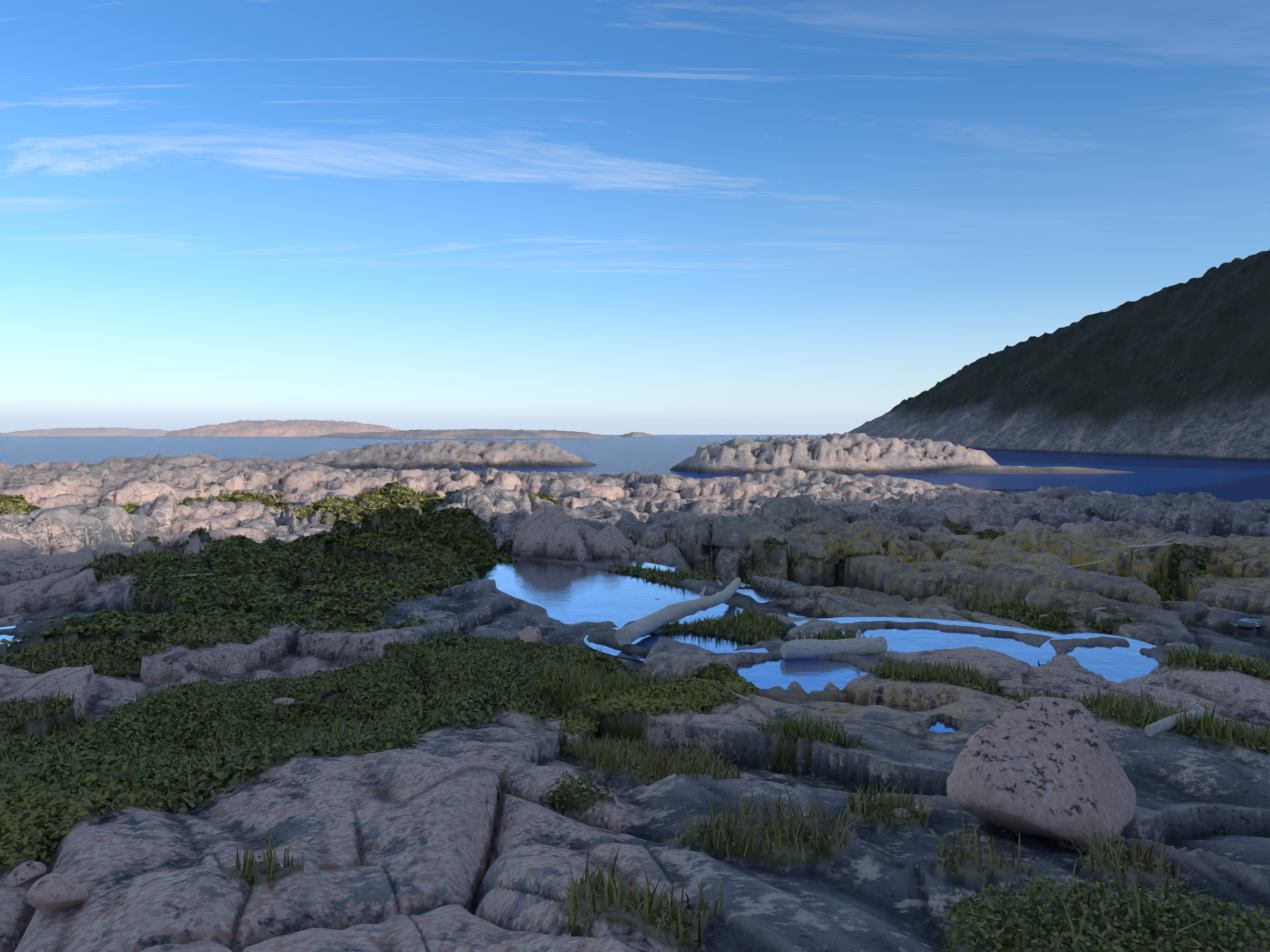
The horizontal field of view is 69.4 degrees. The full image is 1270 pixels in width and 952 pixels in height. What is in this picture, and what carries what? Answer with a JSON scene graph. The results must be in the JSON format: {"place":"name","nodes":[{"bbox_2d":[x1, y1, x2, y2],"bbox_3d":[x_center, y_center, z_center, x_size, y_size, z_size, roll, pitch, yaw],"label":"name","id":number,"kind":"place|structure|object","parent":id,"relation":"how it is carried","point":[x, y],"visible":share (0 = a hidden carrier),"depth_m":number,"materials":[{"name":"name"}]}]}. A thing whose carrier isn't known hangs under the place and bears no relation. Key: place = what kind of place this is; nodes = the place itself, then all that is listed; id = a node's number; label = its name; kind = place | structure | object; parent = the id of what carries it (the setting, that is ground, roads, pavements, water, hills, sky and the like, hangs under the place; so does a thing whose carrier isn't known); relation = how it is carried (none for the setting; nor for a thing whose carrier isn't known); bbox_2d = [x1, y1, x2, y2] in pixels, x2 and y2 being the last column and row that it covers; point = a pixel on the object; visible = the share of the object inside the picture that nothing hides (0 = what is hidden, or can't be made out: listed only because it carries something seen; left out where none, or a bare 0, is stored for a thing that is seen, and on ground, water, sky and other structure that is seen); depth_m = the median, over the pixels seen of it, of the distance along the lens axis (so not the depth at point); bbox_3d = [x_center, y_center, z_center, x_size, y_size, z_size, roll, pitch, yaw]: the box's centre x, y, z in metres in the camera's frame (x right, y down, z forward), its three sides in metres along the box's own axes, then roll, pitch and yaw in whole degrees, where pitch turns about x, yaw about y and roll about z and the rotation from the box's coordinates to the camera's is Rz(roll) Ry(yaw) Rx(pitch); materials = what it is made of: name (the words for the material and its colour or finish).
{"place":"outdoors","nodes":[
{"label":"outdoors","id":0,"kind":"place"},
{"bbox_2d":[0,427,169,435],"bbox_3d":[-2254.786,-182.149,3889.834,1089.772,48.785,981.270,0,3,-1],"label":"island","id":1,"kind":"structure","parent":0,"point":[106,431],"depth_m":3728.22,"materials":[{"name":"grey stone"}]},
{"bbox_2d":[164,419,401,436],"bbox_3d":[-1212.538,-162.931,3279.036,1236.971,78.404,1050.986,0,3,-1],"label":"pink island cliffs","id":2,"kind":"structure","parent":0,"point":[286,428],"depth_m":3060.44,"materials":[{"name":"pink stone"}]},
{"bbox_2d":[315,432,383,437],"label":"skerry","id":3,"kind":"structure","parent":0,"point":[336,435],"depth_m":2144.78,"materials":[{"name":"grey stone"}]},
{"bbox_2d":[337,429,613,438],"bbox_3d":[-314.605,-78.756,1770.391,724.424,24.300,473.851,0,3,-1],"label":"grey island skerries","id":4,"kind":"structure","parent":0,"point":[481,434],"depth_m":1675.05,"materials":[{"name":"grey stone"}]},
{"bbox_2d":[0,249,1269,951],"bbox_3d":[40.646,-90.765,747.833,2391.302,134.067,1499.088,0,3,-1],"label":"rocky ground","id":5,"kind":"structure","parent":0,"point":[446,837],"depth_m":13.89,"materials":[{"name":"grey stone"}]},
{"bbox_2d":[0,626,38,646],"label":"pool water","id":6,"kind":"structure","parent":5,"relation":"on","point":[9,637],"depth_m":18.65,"materials":[{"name":"blue liquid"}]},
{"bbox_2d":[4,861,46,887],"bbox_3d":[-3.067,2.008,4.618,0.132,0.109,0.183,1,3,22],"label":"loose stone","id":7,"kind":"object","parent":5,"relation":"on","point":[25,873],"visible":0.85,"depth_m":4.59,"materials":[{"name":"stone"}]},
{"bbox_2d":[27,872,87,914],"bbox_3d":[-2.587,1.873,4.082,0.273,0.181,0.195,1,3,16],"label":"loose stone","id":8,"kind":"object","parent":5,"relation":"on","point":[49,893],"visible":0.96,"depth_m":4.03,"materials":[{"name":"stone"}]},
{"bbox_2d":[22,604,125,621],"bbox_3d":[-12.128,3.388,21.547,6.906,0.001,2.713,2,3,31],"label":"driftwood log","id":9,"kind":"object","parent":5,"relation":"on","point":[78,612],"depth_m":22.48,"materials":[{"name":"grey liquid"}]},
{"bbox_2d":[174,573,221,576],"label":"driftwood log","id":10,"kind":"object","parent":5,"relation":"on","point":[193,575],"visible":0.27,"depth_m":24.64,"materials":[{"name":"grey wood"}]},
{"bbox_2d":[270,698,294,705],"bbox_3d":[-4.576,2.950,11.892,0.313,0.181,0.257,0,3,-1],"label":"loose stone","id":11,"kind":"object","parent":5,"relation":"on","point":[289,701],"visible":0.48,"depth_m":11.80,"materials":[{"name":"stone"}]},
{"bbox_2d":[517,626,541,642],"bbox_3d":[-1.609,2.489,14.177,0.490,0.339,0.348,2,3,41],"label":"loose stone","id":12,"kind":"object","parent":5,"relation":"on","point":[532,634],"visible":0.65,"depth_m":14.05,"materials":[{"name":"stone"}]},
{"bbox_2d":[0,482,1269,951],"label":"low shrubs","id":13,"kind":"object","parent":5,"relation":"on","point":[24,804],"visible":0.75,"depth_m":11.10,"materials":[{"name":"green plant"}]},
{"bbox_2d":[0,519,1269,951],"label":"grass","id":14,"kind":"structure","parent":5,"relation":"on","point":[1126,703],"depth_m":7.89,"materials":[{"name":"green plant"}]},
{"bbox_2d":[474,546,810,626],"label":"pool water","id":15,"kind":"structure","parent":5,"relation":"on","point":[568,594],"depth_m":25.28,"materials":[{"name":"blue liquid"}]},
{"bbox_2d":[650,665,664,676],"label":"driftwood log","id":16,"kind":"object","parent":5,"relation":"on","point":[660,669],"visible":0.9,"depth_m":13.27,"materials":[{"name":"grey wood"}]},
{"bbox_2d":[584,627,755,660],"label":"pool water","id":17,"kind":"structure","parent":5,"relation":"on","point":[714,643],"depth_m":16.32,"materials":[{"name":"blue liquid"}]},
{"bbox_2d":[615,577,740,645],"bbox_3d":[1.495,2.829,20.716,0.621,0.875,10.448,1,3,17],"label":"driftwood log","id":18,"kind":"object","parent":5,"relation":"on","point":[639,628],"visible":0.98,"depth_m":17.76,"materials":[{"name":"grey wood"}]},
{"bbox_2d":[696,543,741,547],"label":"pool water","id":19,"kind":"structure","parent":5,"relation":"on","point":[720,545],"depth_m":32.00,"materials":[{"name":"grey liquid"}]},
{"bbox_2d":[718,685,749,700],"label":"driftwood log","id":20,"kind":"object","parent":5,"relation":"on","point":[740,697],"visible":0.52,"depth_m":9.51,"materials":[{"name":"grey wood"}]},
{"bbox_2d":[687,648,882,693],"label":"pool water","id":21,"kind":"structure","parent":5,"relation":"on","point":[808,675],"depth_m":13.24,"materials":[{"name":"blue liquid"}]},
{"bbox_2d":[780,630,887,658],"bbox_3d":[3.119,2.628,14.280,1.785,0.417,0.332,-1,3,-17],"label":"driftwood log","id":22,"kind":"object","parent":21,"relation":"on","point":[811,648],"visible":0.92,"depth_m":14.14,"materials":[{"name":"grey wood"}]},
{"bbox_2d":[893,808,910,817],"bbox_3d":[1.471,1.867,5.068,0.100,0.055,0.074,0,3,-3],"label":"stone","id":23,"kind":"object","parent":5,"relation":"on","point":[899,815],"visible":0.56,"depth_m":5.05,"materials":[{"name":"stone"}]},
{"bbox_2d":[915,797,929,805],"bbox_3d":[1.720,1.948,5.493,0.087,0.048,0.072,2,3,41],"label":"stone","id":24,"kind":"object","parent":5,"relation":"on","point":[927,802],"visible":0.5,"depth_m":5.47,"materials":[{"name":"stone"}]},
{"bbox_2d":[915,803,932,815],"bbox_3d":[1.694,1.972,5.408,0.079,0.076,0.113,-2,4,-43],"label":"stone","id":25,"kind":"object","parent":5,"relation":"on","point":[926,808],"visible":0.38,"depth_m":5.38,"materials":[{"name":"stone"}]},
{"bbox_2d":[793,617,1061,666],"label":"pool water","id":26,"kind":"structure","parent":5,"relation":"on","point":[904,640],"depth_m":16.77,"materials":[{"name":"blue liquid"}]},
{"bbox_2d":[921,717,959,732],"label":"pool water","id":27,"kind":"structure","parent":5,"relation":"on","point":[939,725],"depth_m":8.96,"materials":[{"name":"blue liquid"}]},
{"bbox_2d":[923,489,1034,492],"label":"pool water","id":28,"kind":"structure","parent":5,"relation":"on","point":[1003,490],"depth_m":104.17,"materials":[{"name":"blue liquid"}]},
{"bbox_2d":[980,835,990,841],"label":"stone","id":29,"kind":"object","parent":5,"relation":"on","point":[982,838],"visible":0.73,"depth_m":4.82,"materials":[{"name":"stone"}]},
{"bbox_2d":[947,696,1135,848],"bbox_3d":[2.302,1.700,5.029,1.123,0.797,0.794,-17,18,-25],"label":"boulder","id":30,"kind":"object","parent":5,"relation":"on","point":[1046,767],"visible":0.98,"depth_m":4.86,"materials":[{"name":"grey stone"}]},
{"bbox_2d":[1039,607,1106,617],"bbox_3d":[9.696,3.018,20.245,1.944,0.108,0.096,-1,3,-22],"label":"driftwood log","id":31,"kind":"object","parent":5,"relation":"on","point":[1075,611],"visible":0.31,"depth_m":20.23,"materials":[{"name":"grey wood"}]},
{"bbox_2d":[1040,556,1112,574],"bbox_3d":[15.085,2.924,30.622,0.206,1.244,15.213,2,3,34],"label":"driftwood log","id":32,"kind":"object","parent":5,"relation":"on","point":[1088,563],"visible":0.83,"depth_m":30.51,"materials":[{"name":"grey wood"}]},
{"bbox_2d":[1038,633,1159,682],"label":"pool water","id":33,"kind":"structure","parent":5,"relation":"on","point":[1117,663],"depth_m":15.00,"materials":[{"name":"blue liquid"}]},
{"bbox_2d":[1095,541,1186,550],"bbox_3d":[21.056,2.916,38.037,4.803,0.232,0.150,-1,3,-18],"label":"driftwood log","id":34,"kind":"object","parent":5,"relation":"on","point":[1142,546],"visible":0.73,"depth_m":38.08,"materials":[{"name":"grey wood"}]},
{"bbox_2d":[1124,537,1173,554],"bbox_3d":[21.925,2.962,38.956,6.230,0.270,0.133,-2,4,-44],"label":"driftwood log","id":35,"kind":"object","parent":5,"relation":"on","point":[1139,549],"visible":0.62,"depth_m":38.44,"materials":[{"name":"grey wood"}]},
{"bbox_2d":[1144,683,1219,736],"bbox_3d":[5.706,2.456,9.408,0.498,0.810,4.119,2,3,38],"label":"driftwood log","id":36,"kind":"object","parent":5,"relation":"on","point":[1160,726],"visible":0.56,"depth_m":8.05,"materials":[{"name":"grey wood"}]},
{"bbox_2d":[1228,617,1265,626],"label":"pool water","id":37,"kind":"structure","parent":5,"relation":"on","point":[1255,620],"depth_m":19.59,"materials":[{"name":"blue liquid"}]},
{"bbox_2d":[0,435,1269,501],"bbox_3d":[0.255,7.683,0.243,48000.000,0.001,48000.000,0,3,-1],"label":"sea water","id":38,"kind":"structure","parent":0,"point":[1233,480],"depth_m":280.58,"materials":[{"name":"blue liquid"}]},
{"bbox_2d":[0,0,1269,434],"label":"sky","id":39,"kind":"structure","parent":0,"point":[602,217],"materials":[{"name":"blue"}]},
{"bbox_2d":[619,432,653,436],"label":"islet","id":40,"kind":"object","parent":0,"point":[637,434],"visible":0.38,"depth_m":2460.15,"materials":[{"name":"grey stone"}]}
]}

